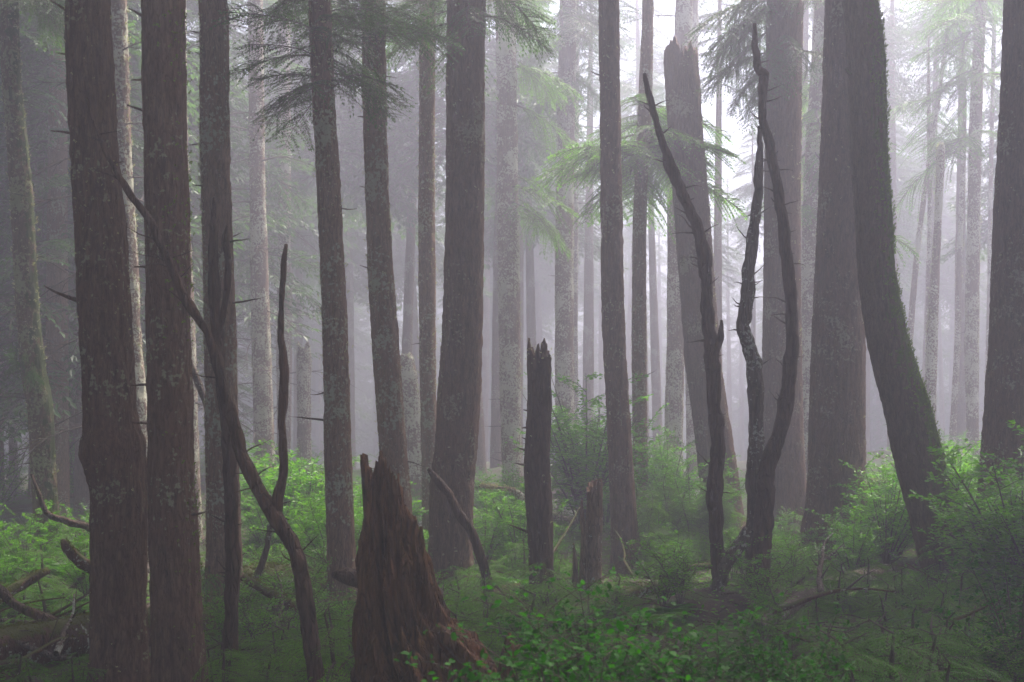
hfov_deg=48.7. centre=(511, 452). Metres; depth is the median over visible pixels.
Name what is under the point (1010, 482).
huckleberry bush
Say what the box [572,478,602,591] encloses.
split stump
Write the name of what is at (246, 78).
dark conifer
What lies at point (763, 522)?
dead pole
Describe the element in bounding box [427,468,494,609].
leaning branch
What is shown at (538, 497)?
broken snag
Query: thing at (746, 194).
distant conifer
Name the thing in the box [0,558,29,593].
huckleberry bush
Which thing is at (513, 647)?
stump
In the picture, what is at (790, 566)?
huckleberry bush
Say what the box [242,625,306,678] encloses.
hemlock seedling
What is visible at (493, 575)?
hemlock seedling
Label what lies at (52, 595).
fern
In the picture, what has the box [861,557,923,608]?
hemlock seedling
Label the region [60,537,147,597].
fallen branch
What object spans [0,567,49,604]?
fallen branch
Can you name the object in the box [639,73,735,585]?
dead pole
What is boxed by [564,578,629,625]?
huckleberry bush
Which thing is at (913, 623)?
hemlock seedling
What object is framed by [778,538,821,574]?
huckleberry bush
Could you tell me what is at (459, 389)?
conifer tree
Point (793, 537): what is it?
huckleberry bush
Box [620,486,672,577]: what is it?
hemlock sapling
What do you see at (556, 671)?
leafy bush
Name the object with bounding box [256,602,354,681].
hemlock seedling
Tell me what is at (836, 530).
huckleberry bush
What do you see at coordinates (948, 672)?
hemlock seedling
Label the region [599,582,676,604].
fallen branch
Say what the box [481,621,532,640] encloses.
fallen branch
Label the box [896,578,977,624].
hemlock seedling
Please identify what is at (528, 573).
hemlock seedling
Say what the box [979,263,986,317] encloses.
distant conifer
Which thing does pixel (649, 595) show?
hemlock seedling
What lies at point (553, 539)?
huckleberry bush
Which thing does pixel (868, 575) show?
hemlock seedling
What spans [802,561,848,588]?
huckleberry bush
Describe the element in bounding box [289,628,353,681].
hemlock seedling
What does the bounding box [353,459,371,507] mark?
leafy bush
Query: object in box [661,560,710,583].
fallen branch
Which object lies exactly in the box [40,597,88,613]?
fern
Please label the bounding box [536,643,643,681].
leafy bush
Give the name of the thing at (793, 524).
hemlock seedling
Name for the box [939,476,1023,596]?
huckleberry bush
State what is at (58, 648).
fallen branch
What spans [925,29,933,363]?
conifer tree
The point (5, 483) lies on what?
huckleberry bush
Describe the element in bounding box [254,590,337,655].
huckleberry bush
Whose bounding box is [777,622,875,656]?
fallen branch
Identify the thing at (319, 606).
huckleberry bush
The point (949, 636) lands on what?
hemlock seedling
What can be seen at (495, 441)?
distant conifer
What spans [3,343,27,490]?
dark conifer
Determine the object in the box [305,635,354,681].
hemlock seedling
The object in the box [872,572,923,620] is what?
hemlock seedling
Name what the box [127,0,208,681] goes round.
conifer tree
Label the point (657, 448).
hemlock sapling
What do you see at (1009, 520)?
huckleberry bush
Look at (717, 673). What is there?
leafy bush
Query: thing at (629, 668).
leafy bush
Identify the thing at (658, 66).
distant conifer
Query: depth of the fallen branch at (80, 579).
10.88 m
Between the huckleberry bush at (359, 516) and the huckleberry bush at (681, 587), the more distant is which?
the huckleberry bush at (359, 516)
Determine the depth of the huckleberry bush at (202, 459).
31.82 m
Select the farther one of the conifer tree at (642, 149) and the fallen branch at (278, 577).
the conifer tree at (642, 149)
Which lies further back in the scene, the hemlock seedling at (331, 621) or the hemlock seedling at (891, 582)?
the hemlock seedling at (891, 582)
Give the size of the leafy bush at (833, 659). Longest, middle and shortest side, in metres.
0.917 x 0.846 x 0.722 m
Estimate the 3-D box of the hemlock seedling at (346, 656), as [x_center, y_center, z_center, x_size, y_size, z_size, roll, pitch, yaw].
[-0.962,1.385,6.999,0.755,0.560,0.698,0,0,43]
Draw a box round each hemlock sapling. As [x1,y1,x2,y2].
[604,446,632,522]
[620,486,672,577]
[642,471,695,565]
[644,484,666,557]
[648,437,683,512]
[648,440,669,476]
[657,489,709,563]
[662,479,687,520]
[691,497,739,560]
[692,466,746,562]
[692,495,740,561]
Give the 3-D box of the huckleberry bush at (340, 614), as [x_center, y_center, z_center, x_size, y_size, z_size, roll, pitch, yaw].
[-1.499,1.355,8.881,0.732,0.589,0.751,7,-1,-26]
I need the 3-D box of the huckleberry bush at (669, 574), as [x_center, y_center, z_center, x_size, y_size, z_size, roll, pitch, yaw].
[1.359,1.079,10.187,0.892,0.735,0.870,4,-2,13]
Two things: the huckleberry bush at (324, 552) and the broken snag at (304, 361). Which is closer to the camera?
the huckleberry bush at (324, 552)
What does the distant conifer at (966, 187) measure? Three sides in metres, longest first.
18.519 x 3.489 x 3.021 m
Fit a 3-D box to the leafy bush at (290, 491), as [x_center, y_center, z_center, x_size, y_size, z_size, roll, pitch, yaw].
[-2.903,0.749,14.861,1.308,1.664,1.408,-1,-6,35]
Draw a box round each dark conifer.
[0,0,143,399]
[0,0,146,532]
[0,0,203,467]
[0,0,267,458]
[0,2,244,510]
[0,12,196,497]
[0,40,75,511]
[1,6,197,498]
[2,186,24,420]
[3,12,145,413]
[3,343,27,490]
[132,0,321,437]
[186,0,317,446]
[191,35,253,469]
[193,0,319,450]
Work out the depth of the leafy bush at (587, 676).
4.39 m
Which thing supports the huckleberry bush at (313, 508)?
on the forest floor
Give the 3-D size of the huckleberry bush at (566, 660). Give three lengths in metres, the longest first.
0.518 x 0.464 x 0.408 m
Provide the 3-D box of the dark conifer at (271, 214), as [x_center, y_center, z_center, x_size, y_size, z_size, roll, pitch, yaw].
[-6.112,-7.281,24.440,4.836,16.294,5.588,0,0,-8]
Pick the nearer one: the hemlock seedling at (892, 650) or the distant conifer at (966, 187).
the hemlock seedling at (892, 650)
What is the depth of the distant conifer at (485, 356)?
53.81 m
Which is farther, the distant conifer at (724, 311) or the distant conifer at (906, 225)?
the distant conifer at (724, 311)
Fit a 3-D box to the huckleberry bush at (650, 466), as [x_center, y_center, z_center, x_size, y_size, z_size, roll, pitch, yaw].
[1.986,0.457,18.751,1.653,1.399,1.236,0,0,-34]
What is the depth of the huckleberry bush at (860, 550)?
12.62 m
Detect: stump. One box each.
[350,450,497,681]
[496,632,527,681]
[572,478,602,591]
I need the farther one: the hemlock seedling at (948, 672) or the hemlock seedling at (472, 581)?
the hemlock seedling at (472, 581)
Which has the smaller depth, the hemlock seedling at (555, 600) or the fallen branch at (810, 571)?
the hemlock seedling at (555, 600)
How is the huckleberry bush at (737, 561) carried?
on the forest floor
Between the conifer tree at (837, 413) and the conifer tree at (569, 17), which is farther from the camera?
the conifer tree at (569, 17)
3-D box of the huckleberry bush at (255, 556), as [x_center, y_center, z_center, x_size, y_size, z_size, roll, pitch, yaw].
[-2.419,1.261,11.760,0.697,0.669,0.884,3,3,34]
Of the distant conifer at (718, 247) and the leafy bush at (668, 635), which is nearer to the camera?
the leafy bush at (668, 635)
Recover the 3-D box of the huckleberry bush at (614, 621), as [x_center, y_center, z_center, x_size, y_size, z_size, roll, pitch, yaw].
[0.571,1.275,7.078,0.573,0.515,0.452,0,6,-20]
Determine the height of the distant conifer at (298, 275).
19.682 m
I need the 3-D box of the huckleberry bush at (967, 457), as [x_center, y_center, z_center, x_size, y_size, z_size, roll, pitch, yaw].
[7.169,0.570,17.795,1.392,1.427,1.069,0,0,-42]
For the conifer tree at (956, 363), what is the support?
on the forest floor
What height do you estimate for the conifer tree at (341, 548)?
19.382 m
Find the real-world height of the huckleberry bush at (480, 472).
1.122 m
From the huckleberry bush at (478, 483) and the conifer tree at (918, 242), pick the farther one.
the conifer tree at (918, 242)
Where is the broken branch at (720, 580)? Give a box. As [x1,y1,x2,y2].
[710,524,755,591]
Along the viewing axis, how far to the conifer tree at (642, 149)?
18.40 m
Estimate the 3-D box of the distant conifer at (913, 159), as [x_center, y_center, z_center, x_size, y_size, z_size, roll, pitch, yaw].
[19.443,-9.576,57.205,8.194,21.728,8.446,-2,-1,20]
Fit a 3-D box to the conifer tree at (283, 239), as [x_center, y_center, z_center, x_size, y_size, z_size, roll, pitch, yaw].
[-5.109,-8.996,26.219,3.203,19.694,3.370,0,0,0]
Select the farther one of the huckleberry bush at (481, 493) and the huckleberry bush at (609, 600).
the huckleberry bush at (481, 493)
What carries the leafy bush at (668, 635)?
on the forest floor
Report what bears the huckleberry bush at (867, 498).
on the forest floor
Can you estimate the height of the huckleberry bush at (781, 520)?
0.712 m
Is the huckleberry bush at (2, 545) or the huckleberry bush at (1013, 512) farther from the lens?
the huckleberry bush at (2, 545)
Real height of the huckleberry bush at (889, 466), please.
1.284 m
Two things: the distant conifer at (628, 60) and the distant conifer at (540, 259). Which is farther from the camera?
the distant conifer at (540, 259)
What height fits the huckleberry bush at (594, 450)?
2.289 m
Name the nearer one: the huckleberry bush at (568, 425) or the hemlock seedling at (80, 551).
the hemlock seedling at (80, 551)
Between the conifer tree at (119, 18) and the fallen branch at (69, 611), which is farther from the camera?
the conifer tree at (119, 18)
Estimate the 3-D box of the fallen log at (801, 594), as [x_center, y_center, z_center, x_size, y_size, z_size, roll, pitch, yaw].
[3.080,1.354,11.037,0.413,0.287,4.659,0,0,33]
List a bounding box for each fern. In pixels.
[0,554,56,565]
[0,587,60,605]
[4,562,78,576]
[36,598,88,608]
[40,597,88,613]
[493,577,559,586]
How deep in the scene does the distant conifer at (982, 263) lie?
61.35 m
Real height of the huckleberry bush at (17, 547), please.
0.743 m
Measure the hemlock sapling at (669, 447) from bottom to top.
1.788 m
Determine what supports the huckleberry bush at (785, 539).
on the forest floor
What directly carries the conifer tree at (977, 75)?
on the forest floor
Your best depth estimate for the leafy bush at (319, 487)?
14.76 m
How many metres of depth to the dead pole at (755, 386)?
10.95 m
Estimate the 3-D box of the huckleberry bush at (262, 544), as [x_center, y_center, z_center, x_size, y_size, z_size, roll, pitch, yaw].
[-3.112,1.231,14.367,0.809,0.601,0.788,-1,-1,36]
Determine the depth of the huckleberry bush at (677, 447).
18.75 m
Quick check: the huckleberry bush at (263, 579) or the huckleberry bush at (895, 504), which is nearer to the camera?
the huckleberry bush at (263, 579)
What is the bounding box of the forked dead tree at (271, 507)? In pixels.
[84,97,324,681]
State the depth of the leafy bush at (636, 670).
3.62 m
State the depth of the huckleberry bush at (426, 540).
13.18 m
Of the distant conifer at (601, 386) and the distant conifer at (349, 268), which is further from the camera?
the distant conifer at (601, 386)
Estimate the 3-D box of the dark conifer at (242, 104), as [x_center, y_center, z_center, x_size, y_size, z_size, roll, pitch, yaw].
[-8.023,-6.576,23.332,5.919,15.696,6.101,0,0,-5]
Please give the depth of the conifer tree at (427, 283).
14.91 m
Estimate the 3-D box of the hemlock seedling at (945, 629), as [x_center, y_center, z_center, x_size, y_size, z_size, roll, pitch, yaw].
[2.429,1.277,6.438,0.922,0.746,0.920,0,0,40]
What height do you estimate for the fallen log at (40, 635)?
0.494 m
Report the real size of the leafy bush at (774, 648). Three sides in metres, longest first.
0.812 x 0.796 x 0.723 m
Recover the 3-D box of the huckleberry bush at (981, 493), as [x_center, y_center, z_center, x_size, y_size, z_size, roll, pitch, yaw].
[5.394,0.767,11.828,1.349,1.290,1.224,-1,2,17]
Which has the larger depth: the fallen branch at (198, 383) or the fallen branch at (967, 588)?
the fallen branch at (198, 383)
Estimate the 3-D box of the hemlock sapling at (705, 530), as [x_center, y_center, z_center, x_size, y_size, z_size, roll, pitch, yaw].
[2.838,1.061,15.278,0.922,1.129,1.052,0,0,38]
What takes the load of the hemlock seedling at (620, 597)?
on the forest floor
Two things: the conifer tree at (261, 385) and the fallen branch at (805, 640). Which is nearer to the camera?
the fallen branch at (805, 640)
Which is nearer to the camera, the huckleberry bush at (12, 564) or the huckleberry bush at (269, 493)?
the huckleberry bush at (12, 564)
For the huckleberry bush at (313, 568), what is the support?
on the forest floor
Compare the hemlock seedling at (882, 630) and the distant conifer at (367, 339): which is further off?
the distant conifer at (367, 339)
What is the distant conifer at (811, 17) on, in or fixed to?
on the forest floor
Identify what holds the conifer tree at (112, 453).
on the forest floor
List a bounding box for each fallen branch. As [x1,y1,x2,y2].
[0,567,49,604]
[0,581,56,621]
[0,596,65,611]
[0,607,60,623]
[9,604,78,667]
[16,630,76,664]
[25,588,89,623]
[30,474,89,531]
[34,628,147,669]
[53,594,78,656]
[55,592,88,617]
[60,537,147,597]
[61,571,85,595]
[192,361,204,405]
[240,573,316,617]
[247,524,271,598]
[253,562,295,631]
[305,544,326,562]
[479,481,524,503]
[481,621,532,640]
[495,585,547,637]
[522,505,580,552]
[553,568,578,579]
[584,636,706,677]
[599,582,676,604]
[614,530,641,575]
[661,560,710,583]
[762,568,895,614]
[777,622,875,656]
[792,543,843,585]
[808,598,996,663]
[810,533,833,592]
[851,643,992,679]
[919,572,977,609]
[932,603,977,627]
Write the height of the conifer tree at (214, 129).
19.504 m
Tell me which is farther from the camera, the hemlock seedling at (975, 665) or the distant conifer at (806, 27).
the distant conifer at (806, 27)
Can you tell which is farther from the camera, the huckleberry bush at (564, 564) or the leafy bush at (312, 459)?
the leafy bush at (312, 459)
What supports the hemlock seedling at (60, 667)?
on the forest floor
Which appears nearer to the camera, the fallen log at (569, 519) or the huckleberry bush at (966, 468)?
the huckleberry bush at (966, 468)
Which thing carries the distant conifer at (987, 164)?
on the forest floor
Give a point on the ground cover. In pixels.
(702, 606)
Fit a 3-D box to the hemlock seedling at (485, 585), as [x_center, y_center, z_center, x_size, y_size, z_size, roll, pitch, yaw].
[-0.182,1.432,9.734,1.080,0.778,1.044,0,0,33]
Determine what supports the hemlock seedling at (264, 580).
on the forest floor
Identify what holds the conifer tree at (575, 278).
on the forest floor
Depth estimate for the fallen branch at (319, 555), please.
11.02 m
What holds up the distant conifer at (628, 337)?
on the forest floor
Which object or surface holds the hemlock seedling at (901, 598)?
on the forest floor
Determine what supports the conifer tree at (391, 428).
on the forest floor
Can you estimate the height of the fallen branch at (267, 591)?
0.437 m
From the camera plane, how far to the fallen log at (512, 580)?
12.18 m
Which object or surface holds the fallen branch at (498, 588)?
on the forest floor
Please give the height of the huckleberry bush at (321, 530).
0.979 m
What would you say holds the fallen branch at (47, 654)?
on the forest floor
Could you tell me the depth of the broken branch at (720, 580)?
10.25 m
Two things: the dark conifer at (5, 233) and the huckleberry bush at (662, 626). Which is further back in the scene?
the dark conifer at (5, 233)
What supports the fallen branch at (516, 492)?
on the forest floor
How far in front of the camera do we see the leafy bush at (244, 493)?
15.73 m
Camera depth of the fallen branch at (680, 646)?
8.82 m
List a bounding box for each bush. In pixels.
[0,444,30,514]
[0,496,71,555]
[0,510,40,575]
[0,513,62,576]
[0,546,41,584]
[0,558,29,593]
[4,451,27,497]
[11,432,74,488]
[40,513,89,556]
[45,535,89,600]
[57,502,89,558]
[74,530,84,565]
[199,419,253,472]
[199,451,205,474]
[199,453,205,472]
[203,579,272,630]
[218,573,294,652]
[221,574,274,611]
[239,447,304,538]
[239,459,317,547]
[240,449,313,543]
[240,560,284,603]
[241,447,323,495]
[241,474,316,560]
[241,513,299,561]
[241,535,251,561]
[242,449,325,563]
[242,543,307,571]
[242,544,311,566]
[243,530,282,561]
[246,440,323,511]
[247,444,325,552]
[249,477,303,529]
[249,500,312,548]
[249,561,293,593]
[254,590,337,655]
[270,584,352,648]
[276,544,323,566]
[283,477,362,564]
[286,509,326,559]
[288,455,362,521]
[291,554,326,591]
[292,504,359,570]
[293,581,356,648]
[300,524,360,579]
[301,497,363,555]
[303,504,358,562]
[320,477,361,519]
[325,481,428,530]
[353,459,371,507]
[393,571,709,681]
[411,489,421,523]
[418,517,428,550]
[436,564,500,620]
[447,562,687,681]
[457,652,572,681]
[473,493,528,570]
[473,504,525,561]
[474,466,493,510]
[474,468,524,527]
[474,474,524,529]
[474,476,524,512]
[474,639,629,681]
[475,483,570,567]
[477,489,526,559]
[478,619,677,681]
[481,579,558,641]
[483,505,525,565]
[487,637,550,676]
[490,461,562,526]
[490,649,636,681]
[494,477,555,526]
[497,525,565,560]
[504,578,555,627]
[505,366,656,520]
[514,405,672,529]
[523,664,592,680]
[525,542,567,575]
[529,613,752,681]
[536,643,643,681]
[539,639,591,666]
[550,395,669,523]
[550,411,639,507]
[553,612,747,681]
[553,641,647,681]
[554,556,572,581]
[560,617,645,670]
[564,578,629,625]
[565,546,579,566]
[569,606,672,674]
[579,434,671,502]
[584,573,627,603]
[586,623,801,681]
[618,531,711,604]
[626,536,712,603]
[632,443,670,496]
[634,470,706,534]
[635,425,698,502]
[636,490,693,555]
[637,525,706,584]
[643,620,837,681]
[645,453,741,538]
[648,444,699,504]
[652,530,697,569]
[658,465,746,527]
[663,540,699,573]
[671,536,704,562]
[675,633,721,678]
[677,599,852,681]
[698,534,805,609]
[703,592,855,681]
[706,528,780,577]
[708,525,744,576]
[719,570,796,610]
[729,642,773,677]
[732,641,771,678]
[741,601,786,642]
[747,589,791,617]
[770,529,806,572]
[770,538,817,585]
[772,505,801,539]
[772,526,797,550]
[772,534,827,584]
[773,519,829,561]
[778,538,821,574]
[800,493,892,567]
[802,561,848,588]
[817,509,893,571]
[824,515,878,569]
[830,468,913,560]
[836,447,912,564]
[845,482,911,556]
[850,630,931,676]
[852,461,960,558]
[853,510,913,561]
[866,454,910,536]
[883,440,980,529]
[900,539,1023,681]
[908,474,1023,615]
[909,419,1023,602]
[926,497,1021,600]
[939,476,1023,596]
[940,428,967,448]
[942,438,980,496]
[944,440,980,493]
[944,443,980,508]
[944,535,987,575]
[946,452,978,530]
[951,447,979,472]
[956,431,981,449]
[960,479,1019,547]
[961,480,1014,520]
[962,504,1023,602]
[977,491,1023,587]
[980,463,1023,518]
[982,456,1020,538]
[996,470,1023,543]
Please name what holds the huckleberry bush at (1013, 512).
on the forest floor
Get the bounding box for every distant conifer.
[200,0,445,244]
[231,1,366,437]
[235,0,270,453]
[240,51,368,461]
[251,283,321,358]
[270,254,371,466]
[274,0,444,468]
[343,0,598,473]
[349,62,492,393]
[386,0,445,353]
[435,4,628,383]
[437,64,598,308]
[438,282,554,342]
[482,35,495,461]
[483,114,601,347]
[486,1,547,467]
[490,22,556,462]
[523,174,626,332]
[540,1,638,443]
[578,179,630,450]
[580,31,633,195]
[593,0,671,457]
[621,26,665,455]
[622,188,666,404]
[623,196,664,275]
[649,47,714,265]
[698,0,765,359]
[710,188,743,288]
[711,172,745,427]
[713,247,731,326]
[722,115,764,343]
[722,213,762,460]
[732,84,764,232]
[734,0,813,247]
[750,263,763,332]
[754,0,813,82]
[809,1,912,113]
[865,83,946,451]
[876,299,924,450]
[882,0,926,449]
[887,56,979,310]
[888,0,986,382]
[896,89,986,319]
[904,1,1002,442]
[938,202,953,443]
[940,35,1001,270]
[944,0,1002,39]
[948,125,985,248]
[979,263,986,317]
[980,213,987,269]
[981,125,997,207]
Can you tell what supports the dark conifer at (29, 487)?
on the forest floor
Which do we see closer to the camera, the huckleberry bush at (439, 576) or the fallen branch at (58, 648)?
the fallen branch at (58, 648)
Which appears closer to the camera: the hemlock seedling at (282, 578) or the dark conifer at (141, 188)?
the hemlock seedling at (282, 578)
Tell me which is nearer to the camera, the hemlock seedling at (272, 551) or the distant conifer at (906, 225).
the hemlock seedling at (272, 551)
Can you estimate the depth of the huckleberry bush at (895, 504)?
13.07 m
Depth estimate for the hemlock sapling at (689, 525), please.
15.10 m
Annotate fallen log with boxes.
[0,594,256,669]
[243,560,326,596]
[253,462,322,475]
[332,568,443,593]
[467,583,522,608]
[553,512,576,525]
[604,603,708,622]
[751,563,906,632]
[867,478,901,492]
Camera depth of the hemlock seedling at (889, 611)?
8.92 m
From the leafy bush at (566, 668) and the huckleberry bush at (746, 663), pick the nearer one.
the leafy bush at (566, 668)
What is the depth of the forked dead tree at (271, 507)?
6.38 m
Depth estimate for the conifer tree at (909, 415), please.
11.63 m
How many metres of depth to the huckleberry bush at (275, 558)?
11.50 m
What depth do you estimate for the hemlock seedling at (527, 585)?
10.17 m
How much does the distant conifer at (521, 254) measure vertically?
18.009 m
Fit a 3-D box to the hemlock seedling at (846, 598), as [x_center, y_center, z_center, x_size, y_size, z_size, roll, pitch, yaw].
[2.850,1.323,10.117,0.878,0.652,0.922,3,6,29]
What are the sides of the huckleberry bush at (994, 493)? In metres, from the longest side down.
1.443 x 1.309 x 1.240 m
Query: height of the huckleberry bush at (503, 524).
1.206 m
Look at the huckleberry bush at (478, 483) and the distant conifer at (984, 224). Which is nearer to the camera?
the huckleberry bush at (478, 483)
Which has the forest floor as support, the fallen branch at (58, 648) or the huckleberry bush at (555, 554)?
the huckleberry bush at (555, 554)
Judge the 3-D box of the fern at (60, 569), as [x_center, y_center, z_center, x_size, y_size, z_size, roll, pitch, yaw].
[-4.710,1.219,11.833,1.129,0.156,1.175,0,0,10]
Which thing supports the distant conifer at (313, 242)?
on the forest floor
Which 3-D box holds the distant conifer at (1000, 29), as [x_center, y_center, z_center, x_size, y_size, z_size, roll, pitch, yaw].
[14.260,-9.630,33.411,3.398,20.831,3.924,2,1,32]
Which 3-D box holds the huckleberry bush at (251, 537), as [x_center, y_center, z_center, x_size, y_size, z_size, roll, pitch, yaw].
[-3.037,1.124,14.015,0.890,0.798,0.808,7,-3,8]
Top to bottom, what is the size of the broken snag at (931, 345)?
6.756 m
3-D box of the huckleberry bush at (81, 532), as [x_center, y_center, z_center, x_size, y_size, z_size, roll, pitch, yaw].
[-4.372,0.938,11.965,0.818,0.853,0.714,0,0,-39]
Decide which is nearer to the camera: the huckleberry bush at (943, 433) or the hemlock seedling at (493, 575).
the hemlock seedling at (493, 575)
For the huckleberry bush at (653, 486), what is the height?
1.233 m
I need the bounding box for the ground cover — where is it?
[0,461,979,681]
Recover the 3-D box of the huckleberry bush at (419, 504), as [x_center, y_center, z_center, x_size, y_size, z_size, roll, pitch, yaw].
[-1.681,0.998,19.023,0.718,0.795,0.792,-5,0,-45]
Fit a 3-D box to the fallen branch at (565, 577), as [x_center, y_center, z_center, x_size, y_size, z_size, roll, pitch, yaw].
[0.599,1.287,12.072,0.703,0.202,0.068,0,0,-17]
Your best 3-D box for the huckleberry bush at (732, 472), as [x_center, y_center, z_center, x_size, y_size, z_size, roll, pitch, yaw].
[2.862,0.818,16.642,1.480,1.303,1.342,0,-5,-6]
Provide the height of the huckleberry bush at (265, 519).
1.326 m
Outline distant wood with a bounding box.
[4,90,987,473]
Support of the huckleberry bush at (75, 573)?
on the forest floor
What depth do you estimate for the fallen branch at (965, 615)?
7.93 m
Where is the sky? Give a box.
[22,0,1002,448]
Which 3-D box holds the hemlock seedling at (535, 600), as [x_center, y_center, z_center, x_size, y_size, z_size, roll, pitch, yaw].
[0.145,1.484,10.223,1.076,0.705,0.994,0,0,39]
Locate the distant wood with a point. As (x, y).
(366, 432)
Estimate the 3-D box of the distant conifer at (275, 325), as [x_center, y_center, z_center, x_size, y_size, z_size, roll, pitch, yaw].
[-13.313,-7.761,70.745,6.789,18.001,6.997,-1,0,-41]
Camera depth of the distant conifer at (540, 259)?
57.61 m
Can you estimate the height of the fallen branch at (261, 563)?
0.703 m
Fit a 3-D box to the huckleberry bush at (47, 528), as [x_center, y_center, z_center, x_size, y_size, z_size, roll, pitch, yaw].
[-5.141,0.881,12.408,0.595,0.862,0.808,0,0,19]
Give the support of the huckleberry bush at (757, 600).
on the forest floor
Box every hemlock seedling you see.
[0,567,63,619]
[1,540,83,607]
[3,569,82,624]
[34,531,89,601]
[46,583,88,618]
[48,651,107,681]
[51,516,88,563]
[60,648,88,681]
[62,662,87,681]
[240,616,303,674]
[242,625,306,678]
[248,565,291,608]
[251,569,297,614]
[252,540,287,563]
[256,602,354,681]
[283,601,351,672]
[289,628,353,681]
[295,617,352,680]
[302,635,354,681]
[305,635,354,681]
[438,562,475,589]
[441,576,481,616]
[444,564,505,598]
[447,555,529,612]
[453,575,544,640]
[473,565,501,584]
[492,556,584,632]
[494,535,528,585]
[501,579,582,627]
[511,575,597,641]
[518,572,580,630]
[535,597,585,618]
[539,592,580,628]
[550,592,619,634]
[553,505,578,530]
[553,551,578,585]
[555,565,578,594]
[558,572,655,631]
[592,584,641,617]
[602,555,627,575]
[626,552,700,608]
[741,486,746,511]
[769,544,807,584]
[772,507,802,542]
[772,539,831,577]
[778,548,860,612]
[807,565,879,620]
[813,559,889,615]
[830,557,917,616]
[838,619,955,681]
[846,592,928,646]
[846,612,959,679]
[849,578,918,624]
[856,617,909,676]
[858,606,957,670]
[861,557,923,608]
[866,565,947,618]
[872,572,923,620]
[876,629,984,681]
[882,611,983,681]
[895,615,1011,681]
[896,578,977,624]
[899,585,970,638]
[905,656,981,681]
[916,618,987,678]
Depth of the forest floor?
10.32 m
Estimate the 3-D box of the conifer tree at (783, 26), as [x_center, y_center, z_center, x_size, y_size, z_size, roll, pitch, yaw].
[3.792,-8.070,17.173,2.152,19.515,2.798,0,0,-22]
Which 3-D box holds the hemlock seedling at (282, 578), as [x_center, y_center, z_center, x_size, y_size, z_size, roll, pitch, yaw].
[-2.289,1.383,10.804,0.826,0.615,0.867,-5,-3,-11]
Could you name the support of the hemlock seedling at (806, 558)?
on the forest floor
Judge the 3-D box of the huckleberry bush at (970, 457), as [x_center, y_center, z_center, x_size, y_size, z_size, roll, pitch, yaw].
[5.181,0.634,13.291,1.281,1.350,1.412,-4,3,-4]
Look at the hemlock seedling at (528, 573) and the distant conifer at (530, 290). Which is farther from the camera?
the distant conifer at (530, 290)
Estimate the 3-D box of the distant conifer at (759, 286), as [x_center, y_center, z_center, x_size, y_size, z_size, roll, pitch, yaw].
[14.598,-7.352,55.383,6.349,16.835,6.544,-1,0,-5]
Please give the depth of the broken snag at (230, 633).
7.67 m
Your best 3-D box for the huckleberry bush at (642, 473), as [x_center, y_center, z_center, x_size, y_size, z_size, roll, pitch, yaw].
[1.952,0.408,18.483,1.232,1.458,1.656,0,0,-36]
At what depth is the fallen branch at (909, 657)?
7.18 m
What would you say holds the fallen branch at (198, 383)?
on the forest floor
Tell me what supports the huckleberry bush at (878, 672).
on the forest floor
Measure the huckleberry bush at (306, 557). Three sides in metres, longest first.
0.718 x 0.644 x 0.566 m
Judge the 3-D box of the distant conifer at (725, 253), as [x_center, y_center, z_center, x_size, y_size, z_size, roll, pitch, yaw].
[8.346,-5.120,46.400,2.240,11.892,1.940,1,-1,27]
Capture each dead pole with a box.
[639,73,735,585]
[729,125,771,574]
[745,23,803,586]
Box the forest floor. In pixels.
[0,444,1016,681]
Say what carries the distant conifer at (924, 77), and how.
on the forest floor
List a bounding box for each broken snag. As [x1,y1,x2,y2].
[208,197,242,681]
[295,339,313,466]
[400,352,421,525]
[508,338,556,601]
[663,35,745,534]
[924,141,944,421]
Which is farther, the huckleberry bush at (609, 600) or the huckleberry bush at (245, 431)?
the huckleberry bush at (245, 431)
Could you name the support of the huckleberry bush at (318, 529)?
on the forest floor
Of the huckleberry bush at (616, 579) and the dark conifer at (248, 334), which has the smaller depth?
the huckleberry bush at (616, 579)
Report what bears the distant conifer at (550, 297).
on the forest floor
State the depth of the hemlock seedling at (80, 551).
11.49 m
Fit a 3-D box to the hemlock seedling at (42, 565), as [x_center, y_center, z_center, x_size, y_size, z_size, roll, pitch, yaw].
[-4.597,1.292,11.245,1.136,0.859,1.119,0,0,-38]
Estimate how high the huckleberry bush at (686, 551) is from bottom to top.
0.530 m
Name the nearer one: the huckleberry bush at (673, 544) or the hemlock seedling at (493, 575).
the hemlock seedling at (493, 575)
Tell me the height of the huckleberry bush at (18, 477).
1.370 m
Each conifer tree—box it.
[0,0,78,562]
[0,0,199,552]
[44,0,150,681]
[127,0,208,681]
[129,11,275,541]
[187,0,314,464]
[191,0,268,605]
[209,0,418,626]
[237,0,359,462]
[266,0,465,513]
[356,0,496,546]
[386,0,560,587]
[485,0,641,517]
[486,0,583,516]
[530,0,747,513]
[534,3,623,454]
[591,0,645,577]
[622,0,732,476]
[682,0,824,538]
[685,0,699,496]
[761,0,920,480]
[785,0,872,566]
[842,0,971,578]
[888,0,1002,349]
[892,0,1000,454]
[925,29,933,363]
[948,89,967,443]
[970,0,1023,564]
[984,2,996,394]
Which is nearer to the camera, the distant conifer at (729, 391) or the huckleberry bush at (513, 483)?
the huckleberry bush at (513, 483)
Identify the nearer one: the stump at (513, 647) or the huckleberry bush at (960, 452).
the stump at (513, 647)
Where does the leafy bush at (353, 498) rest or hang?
on the forest floor
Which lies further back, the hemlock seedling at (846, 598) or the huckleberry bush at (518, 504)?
the huckleberry bush at (518, 504)
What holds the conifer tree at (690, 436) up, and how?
on the forest floor

